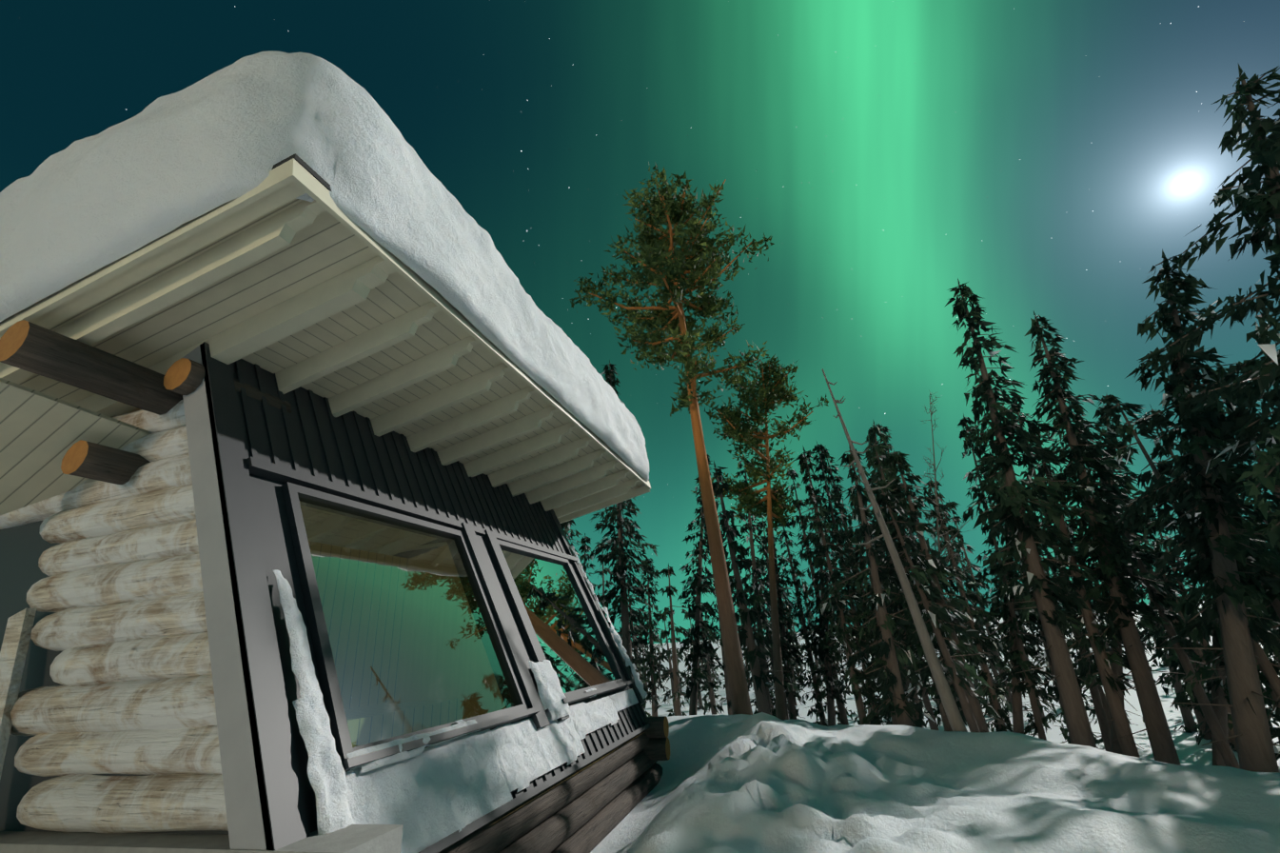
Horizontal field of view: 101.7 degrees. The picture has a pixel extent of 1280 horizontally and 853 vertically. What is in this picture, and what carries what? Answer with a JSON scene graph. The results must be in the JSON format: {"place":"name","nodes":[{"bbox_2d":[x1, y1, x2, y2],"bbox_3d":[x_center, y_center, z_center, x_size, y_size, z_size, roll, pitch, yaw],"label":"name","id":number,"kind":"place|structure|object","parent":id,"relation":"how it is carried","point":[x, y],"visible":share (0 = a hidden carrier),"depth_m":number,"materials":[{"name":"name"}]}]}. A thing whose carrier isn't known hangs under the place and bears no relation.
{"place":"outdoors","nodes":[
{"label":"outdoors","id":0,"kind":"place"},
{"bbox_2d":[0,0,1279,644],"label":"sky","id":1,"kind":"structure","parent":0,"point":[1041,156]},
{"bbox_2d":[590,600,1279,852],"bbox_3d":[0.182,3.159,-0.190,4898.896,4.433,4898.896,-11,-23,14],"label":"snow ground","id":2,"kind":"structure","parent":0,"point":[761,782],"depth_m":3.71,"materials":[{"name":"white snow"}]},
{"bbox_2d":[0,153,669,852],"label":"cabin","id":3,"kind":"object","parent":2,"relation":"on","point":[192,410],"visible":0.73,"depth_m":2.80,"materials":[{"name":"grey paint"}]},
{"bbox_2d":[0,50,649,488],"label":"roof snow","id":4,"kind":"structure","parent":3,"relation":"on","point":[150,172],"depth_m":2.63,"materials":[{"name":"white snow"}]},
{"bbox_2d":[298,496,618,747],"bbox_3d":[-1.113,1.565,4.329,0.613,1.303,3.718,-11,-23,14],"label":"window glass","id":5,"kind":"object","parent":3,"relation":"on","point":[413,645],"visible":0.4,"depth_m":3.31,"materials":[{"name":"clear glass"}]},
{"bbox_2d":[273,545,647,852],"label":"snow","id":6,"kind":"structure","parent":3,"relation":"on","point":[426,797],"depth_m":2.62,"materials":[{"name":"white snow"}]},
{"bbox_2d":[560,519,581,556],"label":"spruce","id":7,"kind":"object","parent":2,"relation":"on","point":[565,525],"visible":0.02,"depth_m":14.95,"materials":[{"name":"green plant"}]},
{"bbox_2d":[578,532,604,614],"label":"spruce","id":8,"kind":"object","parent":2,"relation":"on","point":[584,546],"visible":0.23,"depth_m":18.56,"materials":[{"name":"green plant"}]},
{"bbox_2d":[596,591,610,621],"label":"forest spruce","id":9,"kind":"object","parent":2,"relation":"on","point":[601,602],"visible":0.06,"depth_m":18.17,"materials":[{"name":"green plant"}]},
{"bbox_2d":[592,540,619,630],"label":"forest spruce","id":10,"kind":"object","parent":2,"relation":"on","point":[605,570],"visible":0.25,"depth_m":25.84,"materials":[{"name":"green plant"}]},
{"bbox_2d":[587,359,661,683],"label":"spruce","id":11,"kind":"object","parent":2,"relation":"on","point":[620,566],"visible":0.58,"depth_m":13.35,"materials":[{"name":"green plant"}]},
{"bbox_2d":[617,582,658,716],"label":"forest spruce","id":12,"kind":"object","parent":2,"relation":"on","point":[643,704],"visible":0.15,"depth_m":22.76,"materials":[{"name":"green plant"}]},
{"bbox_2d":[634,557,669,716],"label":"spruce","id":13,"kind":"object","parent":2,"relation":"on","point":[653,695],"visible":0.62,"depth_m":17.94,"materials":[{"name":"green plant"}]},
{"bbox_2d":[655,638,668,683],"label":"forest spruce","id":14,"kind":"object","parent":2,"relation":"on","point":[659,661],"visible":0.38,"depth_m":57.88,"materials":[{"name":"green plant"}]},
{"bbox_2d":[570,161,774,714],"bbox_3d":[0.949,-0.333,9.158,3.841,10.487,3.781,-11,-23,14],"label":"pine","id":15,"kind":"object","parent":2,"relation":"on","point":[657,253],"visible":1,"depth_m":9.77,"materials":[{"name":"green plant"}]},
{"bbox_2d":[658,615,689,716],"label":"forest spruce","id":16,"kind":"object","parent":2,"relation":"on","point":[666,694],"visible":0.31,"depth_m":29.69,"materials":[{"name":"green plant"}]},
{"bbox_2d":[663,620,689,695],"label":"forest spruce","id":17,"kind":"object","parent":2,"relation":"on","point":[678,639],"visible":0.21,"depth_m":42.96,"materials":[{"name":"green plant"}]},
{"bbox_2d":[644,563,720,715],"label":"forest spruce","id":18,"kind":"object","parent":2,"relation":"on","point":[670,589],"visible":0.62,"depth_m":17.67,"materials":[{"name":"green plant"}]},
{"bbox_2d":[668,453,726,714],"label":"spruce","id":19,"kind":"object","parent":2,"relation":"on","point":[699,587],"visible":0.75,"depth_m":15.64,"materials":[{"name":"green plant"}]},
{"bbox_2d":[683,611,717,709],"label":"forest spruce","id":20,"kind":"object","parent":2,"relation":"on","point":[686,616],"visible":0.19,"depth_m":32.73,"materials":[{"name":"green plant"}]},
{"bbox_2d":[689,580,724,714],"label":"forest spruce","id":21,"kind":"object","parent":2,"relation":"on","point":[706,666],"visible":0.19,"depth_m":23.33,"materials":[{"name":"green plant"}]},
{"bbox_2d":[695,572,720,699],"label":"forest spruce","id":22,"kind":"object","parent":2,"relation":"on","point":[707,694],"visible":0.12,"depth_m":37.06,"materials":[{"name":"green plant"}]},
{"bbox_2d":[701,614,721,684],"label":"forest spruce","id":23,"kind":"object","parent":2,"relation":"on","point":[708,617],"visible":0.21,"depth_m":49.99,"materials":[{"name":"green plant"}]},
{"bbox_2d":[701,633,724,698],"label":"forest spruce","id":24,"kind":"object","parent":2,"relation":"on","point":[716,677],"visible":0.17,"depth_m":37.50,"materials":[{"name":"green plant"}]},
{"bbox_2d":[700,533,742,714],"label":"forest spruce","id":25,"kind":"object","parent":2,"relation":"on","point":[728,699],"visible":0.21,"depth_m":23.46,"materials":[{"name":"green plant"}]},
{"bbox_2d":[700,460,786,714],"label":"spruce","id":26,"kind":"object","parent":2,"relation":"on","point":[746,634],"visible":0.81,"depth_m":9.52,"materials":[{"name":"green plant"}]},
{"bbox_2d":[736,604,752,683],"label":"forest spruce","id":27,"kind":"object","parent":2,"relation":"on","point":[748,679],"visible":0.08,"depth_m":46.79,"materials":[{"name":"green plant"}]},
{"bbox_2d":[739,629,751,690],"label":"forest spruce","id":28,"kind":"object","parent":2,"relation":"on","point":[742,649],"visible":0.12,"depth_m":41.19,"materials":[{"name":"green plant"}]},
{"bbox_2d":[690,354,828,720],"bbox_3d":[2.715,2.670,11.323,2.991,9.052,3.037,-1,-23,-8],"label":"pine","id":29,"kind":"object","parent":2,"relation":"on","point":[767,399],"visible":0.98,"depth_m":11.84,"materials":[{"name":"green plant"}]},
{"bbox_2d":[746,597,773,713],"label":"forest spruce","id":30,"kind":"object","parent":2,"relation":"on","point":[748,676],"visible":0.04,"depth_m":28.54,"materials":[{"name":"green plant"}]},
{"bbox_2d":[751,605,775,710],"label":"forest spruce","id":31,"kind":"object","parent":2,"relation":"on","point":[769,686],"depth_m":27.23,"materials":[{"name":"green plant"}]},
{"bbox_2d":[731,460,801,716],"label":"spruce","id":32,"kind":"object","parent":2,"relation":"on","point":[757,588],"visible":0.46,"depth_m":14.54,"materials":[{"name":"green plant"}]},
{"bbox_2d":[752,517,802,719],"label":"spruce","id":33,"kind":"object","parent":2,"relation":"on","point":[786,654],"visible":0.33,"depth_m":16.41,"materials":[{"name":"green plant"}]},
{"bbox_2d":[750,558,807,708],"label":"forest spruce","id":34,"kind":"object","parent":2,"relation":"on","point":[769,634],"visible":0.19,"depth_m":17.38,"materials":[{"name":"green plant"}]},
{"bbox_2d":[758,546,807,705],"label":"forest spruce","id":35,"kind":"object","parent":2,"relation":"on","point":[803,701],"visible":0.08,"depth_m":30.95,"materials":[{"name":"green plant"}]},
{"bbox_2d":[761,514,807,719],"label":"spruce","id":36,"kind":"object","parent":2,"relation":"on","point":[793,711],"visible":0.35,"depth_m":16.61,"materials":[{"name":"green plant"}]},
{"bbox_2d":[780,582,804,680],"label":"forest spruce","id":37,"kind":"object","parent":2,"relation":"on","point":[794,633],"visible":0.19,"depth_m":47.22,"materials":[{"name":"green plant"}]},
{"bbox_2d":[782,585,806,670],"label":"forest spruce","id":38,"kind":"object","parent":2,"relation":"on","point":[795,622],"visible":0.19,"depth_m":57.59,"materials":[{"name":"green plant"}]},
{"bbox_2d":[780,587,810,692],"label":"forest spruce","id":39,"kind":"object","parent":2,"relation":"on","point":[808,671],"visible":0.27,"depth_m":37.40,"materials":[{"name":"green plant"}]},
{"bbox_2d":[771,487,827,726],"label":"spruce","id":40,"kind":"object","parent":2,"relation":"on","point":[818,711],"visible":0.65,"depth_m":17.51,"materials":[{"name":"green plant"}]},
{"bbox_2d":[797,571,822,681],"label":"forest spruce","id":41,"kind":"object","parent":2,"relation":"on","point":[817,662],"visible":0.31,"depth_m":42.84,"materials":[{"name":"green plant"}]},
{"bbox_2d":[801,486,851,726],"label":"spruce","id":42,"kind":"object","parent":2,"relation":"on","point":[830,691],"visible":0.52,"depth_m":16.34,"materials":[{"name":"green plant"}]},
{"bbox_2d":[785,467,867,724],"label":"forest spruce","id":43,"kind":"object","parent":2,"relation":"on","point":[842,713],"visible":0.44,"depth_m":18.30,"materials":[{"name":"green plant"}]},
{"bbox_2d":[792,447,881,724],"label":"spruce","id":44,"kind":"object","parent":2,"relation":"on","point":[838,601],"visible":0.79,"depth_m":11.79,"materials":[{"name":"green plant"}]},
{"bbox_2d":[811,441,892,725],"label":"spruce","id":45,"kind":"object","parent":2,"relation":"on","point":[865,661],"visible":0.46,"depth_m":15.61,"materials":[{"name":"green plant"}]},
{"bbox_2d":[833,516,881,688],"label":"forest spruce","id":46,"kind":"object","parent":2,"relation":"on","point":[843,533],"visible":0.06,"depth_m":26.99,"materials":[{"name":"green plant"}]},
{"bbox_2d":[817,445,910,725],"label":"spruce","id":47,"kind":"object","parent":2,"relation":"on","point":[834,480],"visible":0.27,"depth_m":16.55,"materials":[{"name":"green plant"}]},
{"bbox_2d":[846,597,890,724],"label":"forest spruce","id":48,"kind":"object","parent":2,"relation":"on","point":[856,718],"visible":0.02,"depth_m":18.83,"materials":[{"name":"green plant"}]},
{"bbox_2d":[827,445,940,727],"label":"spruce","id":49,"kind":"object","parent":2,"relation":"on","point":[900,705],"visible":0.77,"depth_m":8.54,"materials":[{"name":"green plant"}]},
{"bbox_2d":[846,481,925,724],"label":"spruce","id":50,"kind":"object","parent":2,"relation":"on","point":[877,631],"visible":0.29,"depth_m":11.38,"materials":[{"name":"green plant"}]},
{"bbox_2d":[853,504,934,728],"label":"forest spruce","id":51,"kind":"object","parent":2,"relation":"on","point":[872,596],"visible":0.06,"depth_m":20.13,"materials":[{"name":"green plant"}]},
{"bbox_2d":[821,368,967,731],"bbox_3d":[3.295,1.537,6.998,0.852,5.480,0.378,-11,-23,14],"label":"dead tree","id":52,"kind":"object","parent":2,"relation":"on","point":[953,714],"visible":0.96,"depth_m":6.67,"materials":[{"name":"wood"}]},
{"bbox_2d":[873,535,926,724],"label":"spruce","id":53,"kind":"object","parent":2,"relation":"on","point":[902,666],"depth_m":15.85,"materials":[{"name":"green plant"}]},
{"bbox_2d":[863,421,939,728],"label":"spruce","id":54,"kind":"object","parent":2,"relation":"on","point":[873,431],"visible":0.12,"depth_m":13.21,"materials":[{"name":"green plant"}]},
{"bbox_2d":[864,535,938,729],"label":"spruce","id":55,"kind":"object","parent":2,"relation":"on","point":[932,723],"visible":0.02,"depth_m":13.16,"materials":[{"name":"green plant"}]},
{"bbox_2d":[861,437,974,730],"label":"spruce","id":56,"kind":"object","parent":2,"relation":"on","point":[875,462],"visible":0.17,"depth_m":9.97,"materials":[{"name":"green plant"}]},
{"bbox_2d":[876,424,967,724],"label":"spruce","id":57,"kind":"object","parent":2,"relation":"on","point":[910,535],"visible":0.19,"depth_m":16.74,"materials":[{"name":"green plant"}]},
{"bbox_2d":[868,473,1001,731],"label":"spruce","id":58,"kind":"object","parent":2,"relation":"on","point":[925,590],"visible":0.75,"depth_m":8.47,"materials":[{"name":"green plant"}]},
{"bbox_2d":[915,590,964,727],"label":"forest spruce","id":59,"kind":"object","parent":2,"relation":"on","point":[935,712],"visible":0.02,"depth_m":15.34,"materials":[{"name":"green plant"}]},
{"bbox_2d":[898,483,982,714],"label":"forest spruce","id":60,"kind":"object","parent":2,"relation":"on","point":[974,645],"visible":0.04,"depth_m":15.79,"materials":[{"name":"green plant"}]},
{"bbox_2d":[901,392,980,683],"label":"tree","id":61,"kind":"object","parent":2,"relation":"on","point":[938,542],"visible":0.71,"depth_m":11.12,"materials":[{"name":"plant"}]},
{"bbox_2d":[884,447,1006,731],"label":"spruce","id":62,"kind":"object","parent":2,"relation":"on","point":[915,505],"visible":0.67,"depth_m":9.70,"materials":[{"name":"green plant"}]},
{"bbox_2d":[922,480,1013,731],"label":"spruce","id":63,"kind":"object","parent":2,"relation":"on","point":[984,644],"visible":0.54,"depth_m":13.06,"materials":[{"name":"green plant"}]},
{"bbox_2d":[928,495,1012,716],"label":"forest spruce","id":64,"kind":"object","parent":2,"relation":"on","point":[996,664],"visible":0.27,"depth_m":22.72,"materials":[{"name":"green plant"}]},
{"bbox_2d":[923,477,1023,728],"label":"forest spruce","id":65,"kind":"object","parent":2,"relation":"on","point":[979,620],"visible":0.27,"depth_m":19.02,"materials":[{"name":"green plant"}]},
{"bbox_2d":[962,623,999,689],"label":"forest spruce","id":66,"kind":"object","parent":2,"relation":"on","point":[975,683],"visible":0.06,"depth_m":28.74,"materials":[{"name":"green plant"}]},
{"bbox_2d":[951,528,1011,694],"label":"forest spruce","id":67,"kind":"object","parent":2,"relation":"on","point":[994,670],"visible":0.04,"depth_m":28.40,"materials":[{"name":"green plant"}]},
{"bbox_2d":[945,499,1028,711],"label":"forest spruce","id":68,"kind":"object","parent":2,"relation":"on","point":[953,504],"visible":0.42,"depth_m":24.66,"materials":[{"name":"green plant"}]},
{"bbox_2d":[957,413,1063,740],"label":"spruce","id":69,"kind":"object","parent":2,"relation":"on","point":[1014,614],"visible":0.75,"depth_m":12.82,"materials":[{"name":"green plant"}]},
{"bbox_2d":[990,577,1032,635],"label":"forest spruce","id":70,"kind":"object","parent":2,"relation":"on","point":[992,580],"visible":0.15,"depth_m":37.96,"materials":[{"name":"green plant"}]},
{"bbox_2d":[974,458,1051,732],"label":"spruce","id":71,"kind":"object","parent":2,"relation":"on","point":[1017,717],"visible":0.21,"depth_m":13.52,"materials":[{"name":"green plant"}]},
{"bbox_2d":[986,571,1043,681],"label":"forest spruce","id":72,"kind":"object","parent":2,"relation":"on","point":[990,590],"visible":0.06,"depth_m":33.94,"materials":[{"name":"green plant"}]},
{"bbox_2d":[987,564,1057,722],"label":"forest spruce","id":73,"kind":"object","parent":2,"relation":"on","point":[1031,715],"visible":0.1,"depth_m":19.66,"materials":[{"name":"green plant"}]},
{"bbox_2d":[945,278,1108,748],"bbox_3d":[6.455,1.382,8.739,1.913,9.268,2.122,-11,-23,14],"label":"spruce","id":74,"kind":"object","parent":2,"relation":"on","point":[1011,507],"visible":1,"depth_m":8.60,"materials":[{"name":"green plant"}]},
{"bbox_2d":[986,450,1099,744],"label":"forest spruce","id":75,"kind":"object","parent":2,"relation":"on","point":[1037,634],"visible":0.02,"depth_m":15.36,"materials":[{"name":"green plant"}]},
{"bbox_2d":[996,502,1102,748],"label":"forest spruce","id":76,"kind":"object","parent":2,"relation":"on","point":[1051,688],"visible":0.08,"depth_m":13.97,"materials":[{"name":"green plant"}]},
{"bbox_2d":[1006,394,1111,751],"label":"spruce","id":77,"kind":"object","parent":2,"relation":"on","point":[1105,730],"visible":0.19,"depth_m":12.85,"materials":[{"name":"green plant"}]},
{"bbox_2d":[1039,554,1093,705],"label":"forest spruce","id":78,"kind":"object","parent":2,"relation":"on","point":[1086,702],"depth_m":22.77,"materials":[{"name":"green plant"}]},
{"bbox_2d":[1025,422,1143,757],"bbox_3d":[7.954,3.022,9.212,1.545,6.921,1.415,-11,-23,14],"label":"spruce","id":79,"kind":"object","parent":2,"relation":"on","point":[1128,744],"visible":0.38,"depth_m":8.99,"materials":[{"name":"green plant"}]},
{"bbox_2d":[1032,514,1143,749],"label":"forest spruce","id":80,"kind":"object","parent":2,"relation":"on","point":[1104,702],"visible":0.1,"depth_m":14.31,"materials":[{"name":"green plant"}]},
{"bbox_2d":[1024,311,1184,765],"bbox_3d":[8.095,1.938,9.101,1.778,9.160,1.712,13,-28,-35],"label":"spruce","id":81,"kind":"object","parent":2,"relation":"on","point":[1117,584],"visible":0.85,"depth_m":9.00,"materials":[{"name":"green plant"}]},
{"bbox_2d":[1073,393,1166,753],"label":"spruce","id":82,"kind":"object","parent":2,"relation":"on","point":[1109,400],"visible":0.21,"depth_m":11.41,"materials":[{"name":"green plant"}]},
{"bbox_2d":[1135,596,1167,667],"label":"forest spruce","id":83,"kind":"object","parent":2,"relation":"on","point":[1152,645],"visible":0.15,"depth_m":35.89,"materials":[{"name":"green plant"}]},
{"bbox_2d":[1064,427,1240,767],"bbox_3d":[9.802,3.233,9.981,1.189,7.533,1.393,-11,-23,14],"label":"spruce","id":84,"kind":"object","parent":2,"relation":"on","point":[1225,748],"visible":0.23,"depth_m":9.72,"materials":[{"name":"green plant"}]},
{"bbox_2d":[1085,443,1232,744],"bbox_3d":[15.493,4.532,15.593,2.126,9.191,2.143,-11,-23,14],"label":"forest spruce","id":85,"kind":"object","parent":2,"relation":"on","point":[1181,670],"visible":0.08,"depth_m":14.97,"materials":[{"name":"green plant"}]},
{"bbox_2d":[1113,467,1211,739],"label":"forest spruce","id":86,"kind":"object","parent":2,"relation":"on","point":[1199,717],"visible":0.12,"depth_m":14.97,"materials":[{"name":"green plant"}]},
{"bbox_2d":[1134,568,1200,732],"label":"forest spruce","id":87,"kind":"object","parent":2,"relation":"on","point":[1188,718],"visible":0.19,"depth_m":16.18,"materials":[{"name":"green plant"}]},
{"bbox_2d":[1152,565,1212,681],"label":"forest spruce","id":88,"kind":"object","parent":2,"relation":"on","point":[1174,611],"visible":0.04,"depth_m":21.15,"materials":[{"name":"green plant"}]},
{"bbox_2d":[1099,394,1279,772],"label":"spruce","id":89,"kind":"object","parent":2,"relation":"on","point":[1271,673],"visible":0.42,"depth_m":6.92,"materials":[{"name":"green plant"}]},
{"bbox_2d":[1150,517,1230,742],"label":"forest spruce","id":90,"kind":"object","parent":2,"relation":"on","point":[1205,642],"visible":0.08,"depth_m":15.81,"materials":[{"name":"green plant"}]},
{"bbox_2d":[1112,248,1279,772],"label":"spruce","id":91,"kind":"object","parent":2,"relation":"on","point":[1230,589],"visible":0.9,"depth_m":6.15,"materials":[{"name":"green plant"}]},
{"bbox_2d":[1140,406,1279,739],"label":"spruce","id":92,"kind":"object","parent":2,"relation":"on","point":[1269,692],"visible":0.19,"depth_m":11.21,"materials":[{"name":"green plant"}]},
{"bbox_2d":[1149,549,1279,751],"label":"forest spruce","id":93,"kind":"object","parent":2,"relation":"on","point":[1172,659],"visible":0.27,"depth_m":13.76,"materials":[{"name":"green plant"}]},
{"bbox_2d":[1171,499,1265,695],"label":"forest spruce","id":94,"kind":"object","parent":2,"relation":"on","point":[1204,594],"visible":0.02,"depth_m":22.59,"materials":[{"name":"green plant"}]},
{"bbox_2d":[1159,63,1279,548],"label":"spruce","id":95,"kind":"object","parent":2,"relation":"on","point":[1261,374],"visible":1,"depth_m":4.92,"materials":[{"name":"green plant"}]},
{"bbox_2d":[1168,469,1279,719],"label":"forest spruce","id":96,"kind":"object","parent":2,"relation":"on","point":[1268,710],"visible":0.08,"depth_m":16.04,"materials":[{"name":"green plant"}]},
{"bbox_2d":[1172,451,1279,669],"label":"spruce","id":97,"kind":"object","parent":2,"relation":"on","point":[1274,605],"visible":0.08,"depth_m":7.43,"materials":[{"name":"green plant"}]},
{"bbox_2d":[1180,438,1274,766],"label":"spruce","id":98,"kind":"object","parent":2,"relation":"on","point":[1220,696],"visible":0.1,"depth_m":10.62,"materials":[{"name":"green plant"}]},
{"bbox_2d":[1197,384,1279,603],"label":"spruce","id":99,"kind":"object","parent":2,"relation":"on","point":[1272,592],"visible":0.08,"depth_m":6.71,"materials":[{"name":"green plant"}]},
{"bbox_2d":[1228,411,1279,541],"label":"forest spruce","id":100,"kind":"object","parent":2,"relation":"on","point":[1250,463],"depth_m":13.13,"materials":[{"name":"green plant"}]},
{"bbox_2d":[1245,421,1279,636],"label":"spruce","id":101,"kind":"object","parent":2,"relation":"on","point":[1276,502],"visible":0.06,"depth_m":8.12,"materials":[{"name":"green plant"}]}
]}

